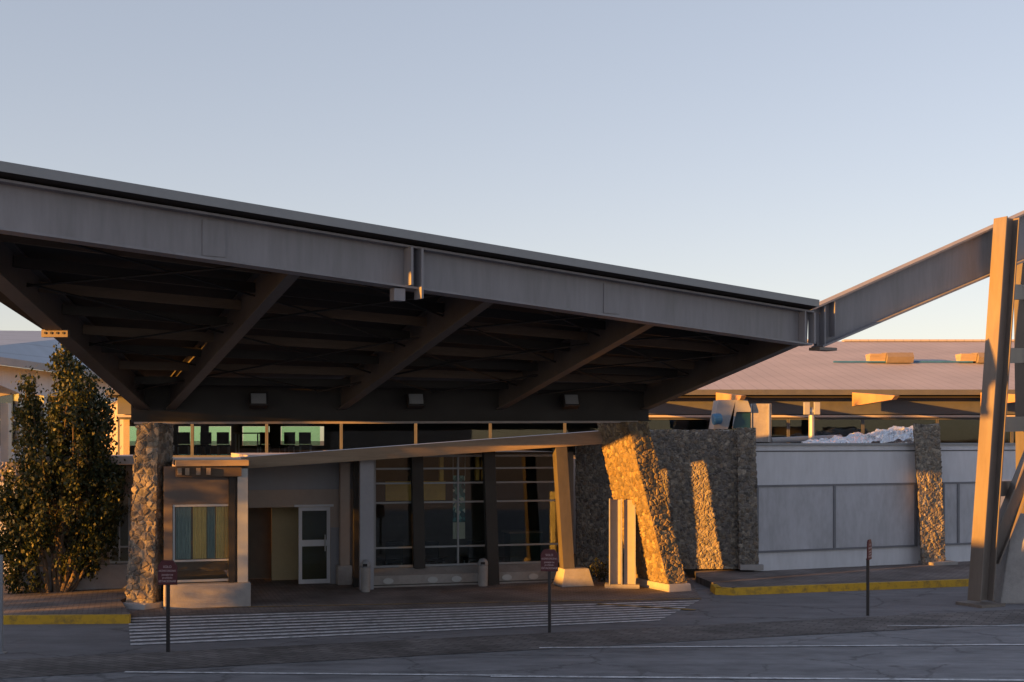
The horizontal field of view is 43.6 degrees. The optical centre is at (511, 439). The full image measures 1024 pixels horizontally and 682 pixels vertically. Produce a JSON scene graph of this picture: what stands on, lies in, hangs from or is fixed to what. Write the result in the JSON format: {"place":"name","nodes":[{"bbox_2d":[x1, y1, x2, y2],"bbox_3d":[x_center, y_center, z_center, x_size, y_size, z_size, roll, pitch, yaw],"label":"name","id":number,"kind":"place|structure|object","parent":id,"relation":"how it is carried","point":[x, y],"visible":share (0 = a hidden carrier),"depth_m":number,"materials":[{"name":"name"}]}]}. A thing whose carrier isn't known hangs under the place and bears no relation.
{"place":"outdoors","nodes":[
{"label":"outdoors","id":0,"kind":"place"},
{"bbox_2d":[0,462,16,573],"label":"boundary wall","id":1,"kind":"structure","parent":0,"point":[5,467],"depth_m":33.52,"materials":[{"name":"stone"}]},
{"bbox_2d":[0,330,114,461],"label":"side wing","id":2,"kind":"structure","parent":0,"point":[22,350],"depth_m":61.11,"materials":[{"name":"beige paint"}]},
{"bbox_2d":[0,394,15,446],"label":"window","id":3,"kind":"structure","parent":2,"relation":"in","point":[9,398],"depth_m":60.73,"materials":[{"name":"silver metal"}]},
{"bbox_2d":[15,393,40,446],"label":"window","id":4,"kind":"structure","parent":2,"relation":"in","point":[16,395],"depth_m":61.04,"materials":[{"name":"grey glass"}]},
{"bbox_2d":[40,395,62,446],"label":"window","id":5,"kind":"structure","parent":2,"relation":"in","point":[45,401],"depth_m":64.22,"materials":[{"name":"grey glass"}]},
{"bbox_2d":[3,574,129,614],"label":"pavement","id":6,"kind":"structure","parent":0,"point":[103,601],"depth_m":27.66,"materials":[{"name":"grey concrete"}]},
{"bbox_2d":[0,343,131,593],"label":"tree","id":7,"kind":"object","parent":6,"relation":"on","point":[80,483],"visible":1,"depth_m":29.27,"materials":[{"name":"green plant"}]},
{"bbox_2d":[109,441,694,577],"bbox_3d":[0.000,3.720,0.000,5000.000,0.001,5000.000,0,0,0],"label":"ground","id":8,"kind":"structure","parent":0,"point":[690,573],"depth_m":887.35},
{"bbox_2d":[131,568,700,616],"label":"forecourt","id":9,"kind":"structure","parent":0,"point":[283,595],"depth_m":30.00,"materials":[{"name":"grey concrete"}]},
{"bbox_2d":[123,423,174,609],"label":"stone column","id":10,"kind":"structure","parent":9,"relation":"on","point":[153,453],"depth_m":28.04,"materials":[{"name":"stone"}]},
{"bbox_2d":[0,161,836,423],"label":"steel canopy","id":11,"kind":"object","parent":10,"relation":"on","point":[150,304],"visible":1,"depth_m":24.13,"materials":[{"name":"black metal"}]},
{"bbox_2d":[249,392,267,408],"bbox_3d":[-5.695,-0.864,28.701,0.400,0.368,0.410,0,0,-17],"label":"floodlight","id":12,"kind":"object","parent":11,"relation":"attached to","point":[258,400],"visible":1,"depth_m":28.55,"materials":[{"name":"black metal"}]},
{"bbox_2d":[405,393,424,408],"bbox_3d":[-2.261,-0.886,29.727,0.400,0.368,0.410,0,0,-17],"label":"floodlight","id":13,"kind":"object","parent":11,"relation":"attached to","point":[415,401],"visible":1,"depth_m":29.58,"materials":[{"name":"black metal"}]},
{"bbox_2d":[560,394,579,408],"bbox_3d":[1.384,-0.909,30.816,0.400,0.368,0.410,0,0,-17],"label":"floodlight","id":14,"kind":"object","parent":11,"relation":"attached to","point":[569,401],"visible":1,"depth_m":30.67,"materials":[{"name":"black metal"}]},
{"bbox_2d":[17,431,602,608],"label":"entrance building","id":15,"kind":"structure","parent":9,"relation":"on","point":[337,517],"depth_m":32.35,"materials":[{"name":"concrete"}]},
{"bbox_2d":[109,494,130,563],"bbox_3d":[-9.358,2.120,30.512,0.783,1.640,0.453,0,0,-17],"label":"window","id":16,"kind":"structure","parent":15,"relation":"in","point":[123,532],"depth_m":30.72,"materials":[{"name":"silver metal"}]},
{"bbox_2d":[173,504,227,581],"bbox_3d":[-6.845,2.288,28.249,1.244,1.705,0.129,0,0,-16],"label":"window","id":17,"kind":"structure","parent":15,"relation":"in","point":[203,514],"depth_m":28.27,"materials":[{"name":"multicoloured glass"}]},
{"bbox_2d":[248,508,270,578],"bbox_3d":[-6.735,2.540,33.781,0.753,2.280,0.050,0,0,-16],"label":"inner door","id":18,"kind":"structure","parent":15,"relation":"in","point":[259,519],"depth_m":33.78,"materials":[{"name":"brown wood"}]},
{"bbox_2d":[298,507,329,583],"bbox_3d":[-5.018,2.700,32.528,0.800,1.940,0.131,0,0,-16],"label":"door","id":19,"kind":"structure","parent":15,"relation":"in","point":[325,542],"depth_m":32.53,"materials":[{"name":"white metal"}]},
{"bbox_2d":[374,460,412,567],"bbox_3d":[-2.948,1.825,32.465,1.142,2.850,0.086,0,0,-16],"label":"window","id":20,"kind":"structure","parent":15,"relation":"in","point":[375,566],"depth_m":32.34,"materials":[{"name":"grey metal"}]},
{"bbox_2d":[385,542,402,564],"bbox_3d":[-3.125,3.192,33.964,0.460,0.965,0.480,0,0,-5],"label":"chair","id":21,"kind":"object","parent":15,"relation":"on","point":[393,555],"visible":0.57,"depth_m":33.73,"materials":[{"name":"fabric"}]},
{"bbox_2d":[425,541,444,563],"bbox_3d":[-2.094,3.192,34.071,0.460,0.965,0.480,0,0,20],"label":"chair","id":22,"kind":"object","parent":15,"relation":"on","point":[431,555],"visible":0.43,"depth_m":33.84,"materials":[{"name":"fabric"}]},
{"bbox_2d":[423,455,484,566],"bbox_3d":[-1.465,1.825,32.902,1.929,2.850,0.091,0,0,-17],"label":"window","id":23,"kind":"structure","parent":15,"relation":"in","point":[447,564],"depth_m":32.87,"materials":[{"name":"grey metal"}]},
{"bbox_2d":[453,454,465,538],"bbox_3d":[-1.383,1.495,33.400,0.342,2.210,0.042,0,0,-16],"label":"hanging banner","id":24,"kind":"object","parent":15,"relation":"hanging from","point":[461,509],"visible":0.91,"depth_m":33.40,"materials":[{"name":"teal fabric"}]},
{"bbox_2d":[463,540,484,562],"bbox_3d":[-1.031,3.192,34.484,0.460,0.965,0.480,0,0,-20],"label":"chair","id":25,"kind":"object","parent":15,"relation":"on","point":[476,553],"visible":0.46,"depth_m":34.26,"materials":[{"name":"fabric"}]},
{"bbox_2d":[501,529,542,561],"bbox_3d":[0.488,3.130,36.173,1.423,1.100,0.750,0,0,-16],"label":"reception counter","id":26,"kind":"object","parent":15,"relation":"on","point":[523,553],"visible":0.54,"depth_m":35.83,"materials":[{"name":"black glass"}]},
{"bbox_2d":[495,454,558,563],"bbox_3d":[0.370,1.825,33.448,1.876,2.850,0.086,0,0,-17],"label":"window","id":27,"kind":"structure","parent":15,"relation":"in","point":[505,455],"depth_m":33.40,"materials":[{"name":"grey metal"}]},
{"bbox_2d":[361,559,370,591],"bbox_3d":[-3.535,3.296,30.902,0.247,0.784,0.250,0,0,0],"label":"litter bin","id":28,"kind":"object","parent":9,"relation":"on","point":[365,574],"visible":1,"depth_m":30.81,"materials":[{"name":"grey metal"}]},
{"bbox_2d":[207,598,701,607],"bbox_3d":[-1.482,3.680,28.745,11.849,0.001,0.090,0,0,-8],"label":"yellow line","id":29,"kind":"object","parent":9,"relation":"on","point":[460,602],"visible":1,"depth_m":28.83,"materials":[{"name":"paint"}]},
{"bbox_2d":[478,558,487,586],"bbox_3d":[-0.729,3.338,32.120,0.260,0.700,0.263,0,0,0],"label":"litter bin","id":30,"kind":"object","parent":9,"relation":"on","point":[482,572],"visible":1,"depth_m":32.02,"materials":[{"name":"grey metal"}]},
{"bbox_2d":[575,444,609,573],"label":"stone wall","id":31,"kind":"structure","parent":9,"relation":"on","point":[592,487],"depth_m":34.90,"materials":[{"name":"grey stone"}]},
{"bbox_2d":[583,556,608,581],"bbox_3d":[2.322,3.415,33.033,0.880,0.793,0.994,0,0,29],"label":"bush","id":32,"kind":"object","parent":9,"relation":"on","point":[602,573],"visible":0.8,"depth_m":33.07,"materials":[{"name":"green plant"}]},
{"bbox_2d":[605,498,639,588],"bbox_3d":[2.740,2.580,31.796,0.860,2.220,0.458,0,0,6],"label":"metal pylon","id":33,"kind":"object","parent":9,"relation":"on","point":[615,543],"visible":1,"depth_m":31.69,"materials":[{"name":"silver metal"}]},
{"bbox_2d":[597,422,691,591],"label":"stone column","id":34,"kind":"structure","parent":9,"relation":"on","point":[631,463],"depth_m":31.21,"materials":[{"name":"stone"}]},
{"bbox_2d":[0,623,1023,681],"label":"road","id":35,"kind":"structure","parent":0,"point":[927,659],"depth_m":21.02,"materials":[{"name":"grey asphalt"}]},
{"bbox_2d":[125,671,511,675],"bbox_3d":[-3.071,3.688,20.146,6.149,0.001,0.100,0,0,3],"label":"lane line","id":36,"kind":"object","parent":35,"relation":"on","point":[313,673],"visible":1,"depth_m":20.14,"materials":[{"name":"white paint"}]},
{"bbox_2d":[491,675,1023,680],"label":"lane line","id":37,"kind":"object","parent":35,"relation":"on","point":[759,677],"visible":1,"depth_m":19.80,"materials":[{"name":"white paint"}]},
{"bbox_2d":[539,644,1023,647],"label":"lane line","id":38,"kind":"object","parent":35,"relation":"on","point":[782,645],"visible":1,"depth_m":22.88,"materials":[{"name":"white paint"}]},
{"bbox_2d":[888,625,984,625],"bbox_3d":[9.771,3.688,25.285,4.677,0.001,0.070,0,0,1],"label":"lane line","id":39,"kind":"object","parent":35,"relation":"on","point":[936,625],"visible":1,"depth_m":25.33,"materials":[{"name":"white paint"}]},
{"bbox_2d":[0,578,1023,659],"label":"drop off lane","id":40,"kind":"structure","parent":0,"point":[24,641],"depth_m":25.94,"materials":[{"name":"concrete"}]},
{"bbox_2d":[0,555,6,653],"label":"marker post","id":41,"kind":"object","parent":40,"relation":"on","point":[1,606],"visible":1,"depth_m":22.08,"materials":[{"name":"grey metal"}]},
{"bbox_2d":[3,614,130,624],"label":"kerb","id":42,"kind":"structure","parent":40,"relation":"on","point":[72,619],"depth_m":25.59,"materials":[{"name":"yellow paint"}]},
{"bbox_2d":[129,600,698,644],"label":"crosswalk stripes","id":43,"kind":"object","parent":40,"relation":"on","point":[386,620],"visible":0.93,"depth_m":26.00,"materials":[{"name":"white paint"}]},
{"bbox_2d":[541,549,557,632],"bbox_3d":[0.716,2.900,24.439,0.330,1.600,0.076,0,0,8],"label":"information sign","id":44,"kind":"object","parent":40,"relation":"on","point":[549,560],"visible":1,"depth_m":24.41,"materials":[{"name":"red metal"}]},
{"bbox_2d":[598,603,695,609],"bbox_3d":[2.933,3.678,28.110,2.280,0.001,0.160,0,0,26],"label":"yellow line","id":45,"kind":"object","parent":40,"relation":"on","point":[647,606],"visible":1,"depth_m":28.13,"materials":[{"name":"paint"}]},
{"bbox_2d":[710,579,968,595],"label":"kerb","id":46,"kind":"structure","parent":40,"relation":"on","point":[715,589],"depth_m":31.06,"materials":[{"name":"yellow paint"}]},
{"bbox_2d":[866,539,871,615],"bbox_3d":[7.463,2.900,26.807,0.076,1.600,0.330,0,0,28],"label":"information sign","id":47,"kind":"object","parent":40,"relation":"on","point":[869,550],"visible":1,"depth_m":26.79,"materials":[{"name":"black metal"}]},
{"bbox_2d":[956,216,1023,607],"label":"trestle tower","id":48,"kind":"structure","parent":40,"relation":"on","point":[996,572],"depth_m":28.47,"materials":[{"name":"grey metal"}]},
{"bbox_2d":[811,210,1023,347],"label":"raking beam","id":49,"kind":"structure","parent":48,"relation":"on","point":[958,264],"depth_m":27.69,"materials":[{"name":"grey metal"}]},
{"bbox_2d":[0,609,1023,677],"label":"sett strip","id":50,"kind":"object","parent":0,"point":[12,668],"visible":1,"depth_m":23.01,"materials":[{"name":"grey stone"}]},
{"bbox_2d":[158,560,176,651],"bbox_3d":[-5.964,2.900,22.189,0.330,1.600,0.076,0,0,0],"label":"information sign","id":51,"kind":"object","parent":50,"relation":"on","point":[167,573],"visible":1,"depth_m":22.16,"materials":[{"name":"red metal"}]},
{"bbox_2d":[0,0,1023,440],"label":"sky","id":52,"kind":"structure","parent":0,"point":[814,149],"materials":[{"name":"blue"}]},
{"bbox_2d":[93,339,1014,553],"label":"terminal building","id":53,"kind":"structure","parent":0,"point":[851,386],"depth_m":46.83,"materials":[{"name":"stone"}]},
{"bbox_2d":[118,417,191,456],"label":"window","id":54,"kind":"structure","parent":53,"relation":"in","point":[120,418],"depth_m":41.21,"materials":[{"name":"metal"}]},
{"bbox_2d":[177,432,189,454],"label":"chair","id":55,"kind":"object","parent":53,"relation":"on","point":[183,437],"visible":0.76,"depth_m":49.68,"materials":[{"name":"fabric"}]},
{"bbox_2d":[195,432,211,454],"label":"chair","id":56,"kind":"object","parent":53,"relation":"on","point":[205,437],"visible":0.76,"depth_m":49.97,"materials":[{"name":"fabric"}]},
{"bbox_2d":[217,432,229,454],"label":"chair","id":57,"kind":"object","parent":53,"relation":"on","point":[222,437],"visible":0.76,"depth_m":49.36,"materials":[{"name":"fabric"}]},
{"bbox_2d":[192,424,266,456],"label":"window","id":58,"kind":"structure","parent":53,"relation":"in","point":[193,455],"depth_m":41.21,"materials":[{"name":"metal"}]},
{"bbox_2d":[233,432,262,452],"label":"table","id":59,"kind":"object","parent":53,"relation":"on","point":[239,433],"visible":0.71,"depth_m":49.20,"materials":[{"name":"brown metal"}]},
{"bbox_2d":[258,432,271,452],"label":"chair","id":60,"kind":"object","parent":53,"relation":"on","point":[263,438],"visible":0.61,"depth_m":49.79,"materials":[{"name":"fabric"}]},
{"bbox_2d":[278,432,294,452],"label":"chair","id":61,"kind":"object","parent":53,"relation":"on","point":[289,437],"visible":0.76,"depth_m":49.54,"materials":[{"name":"fabric"}]},
{"bbox_2d":[267,424,340,452],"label":"window","id":62,"kind":"structure","parent":53,"relation":"in","point":[267,424],"depth_m":41.21,"materials":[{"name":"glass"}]},
{"bbox_2d":[299,432,311,451],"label":"chair","id":63,"kind":"object","parent":53,"relation":"on","point":[304,437],"visible":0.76,"depth_m":50.17,"materials":[{"name":"fabric"}]},
{"bbox_2d":[341,423,415,448],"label":"window","id":64,"kind":"structure","parent":53,"relation":"in","point":[414,423],"depth_m":41.21,"materials":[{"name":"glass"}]},
{"bbox_2d":[416,423,489,443],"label":"window","id":65,"kind":"structure","parent":53,"relation":"in","point":[416,423],"depth_m":41.21,"materials":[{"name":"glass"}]},
{"bbox_2d":[490,423,564,437],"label":"window","id":66,"kind":"structure","parent":53,"relation":"in","point":[490,423],"depth_m":41.21,"materials":[{"name":"metal"}]},
{"bbox_2d":[639,417,713,429],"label":"window","id":67,"kind":"structure","parent":53,"relation":"in","point":[650,418],"depth_m":41.21,"materials":[{"name":"metal"}]},
{"bbox_2d":[709,400,750,428],"bbox_3d":[6.241,-0.706,36.760,1.145,0.827,1.280,0,0,0],"label":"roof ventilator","id":68,"kind":"object","parent":53,"relation":"on","point":[728,414],"visible":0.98,"depth_m":36.50,"materials":[{"name":"metal"}]},
{"bbox_2d":[749,404,770,441],"bbox_3d":[7.132,-0.466,36.885,0.594,1.103,0.530,0,0,0],"label":"roof cabinet","id":69,"kind":"object","parent":53,"relation":"on","point":[760,418],"visible":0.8,"depth_m":36.65,"materials":[{"name":"grey metal"}]},
{"bbox_2d":[771,417,787,436],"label":"window","id":70,"kind":"structure","parent":53,"relation":"in","point":[772,418],"depth_m":41.21,"materials":[{"name":"metal"}]},
{"bbox_2d":[788,417,862,442],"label":"window","id":71,"kind":"structure","parent":53,"relation":"in","point":[789,418],"depth_m":41.21,"materials":[{"name":"metal"}]},
{"bbox_2d":[863,417,936,430],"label":"window","id":72,"kind":"structure","parent":53,"relation":"in","point":[864,418],"depth_m":41.21,"materials":[{"name":"metal"}]},
{"bbox_2d":[937,417,1011,442],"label":"window","id":73,"kind":"structure","parent":53,"relation":"in","point":[938,418],"depth_m":41.21,"materials":[{"name":"metal"}]},
{"bbox_2d":[693,561,969,587],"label":"pavement","id":74,"kind":"structure","parent":0,"point":[732,578],"depth_m":33.13,"materials":[{"name":"grey concrete"}]},
{"bbox_2d":[650,427,763,569],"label":"stone wall","id":75,"kind":"structure","parent":74,"relation":"on","point":[709,479],"depth_m":34.30,"materials":[{"name":"stone"}]},
{"bbox_2d":[750,443,1015,570],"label":"white wall","id":76,"kind":"structure","parent":74,"relation":"on","point":[826,505],"depth_m":35.42,"materials":[{"name":"grey metal"}]},
{"bbox_2d":[769,435,841,442],"bbox_3d":[8.619,-0.007,37.500,2.759,0.255,0.167,0,0,-31],"label":"roof pipe","id":77,"kind":"object","parent":76,"relation":"on","point":[789,439],"visible":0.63,"depth_m":37.21,"materials":[{"name":"grey metal"}]},
{"bbox_2d":[803,402,819,440],"bbox_3d":[8.688,-0.360,37.162,0.464,1.420,0.244,0,0,0],"label":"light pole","id":78,"kind":"object","parent":76,"relation":"on","point":[811,412],"visible":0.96,"depth_m":37.12,"materials":[{"name":"silver metal"}]},
{"bbox_2d":[802,424,913,442],"bbox_3d":[10.361,-0.044,37.528,4.738,0.817,1.336,0,0,-16],"label":"foil sheet","id":79,"kind":"object","parent":76,"relation":"on","point":[889,434],"visible":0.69,"depth_m":37.22,"materials":[{"name":"silver metal"}]},
{"bbox_2d":[913,423,957,565],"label":"stone pier","id":80,"kind":"structure","parent":74,"relation":"on","point":[928,461],"depth_m":36.05,"materials":[{"name":"grey stone"}]}
]}

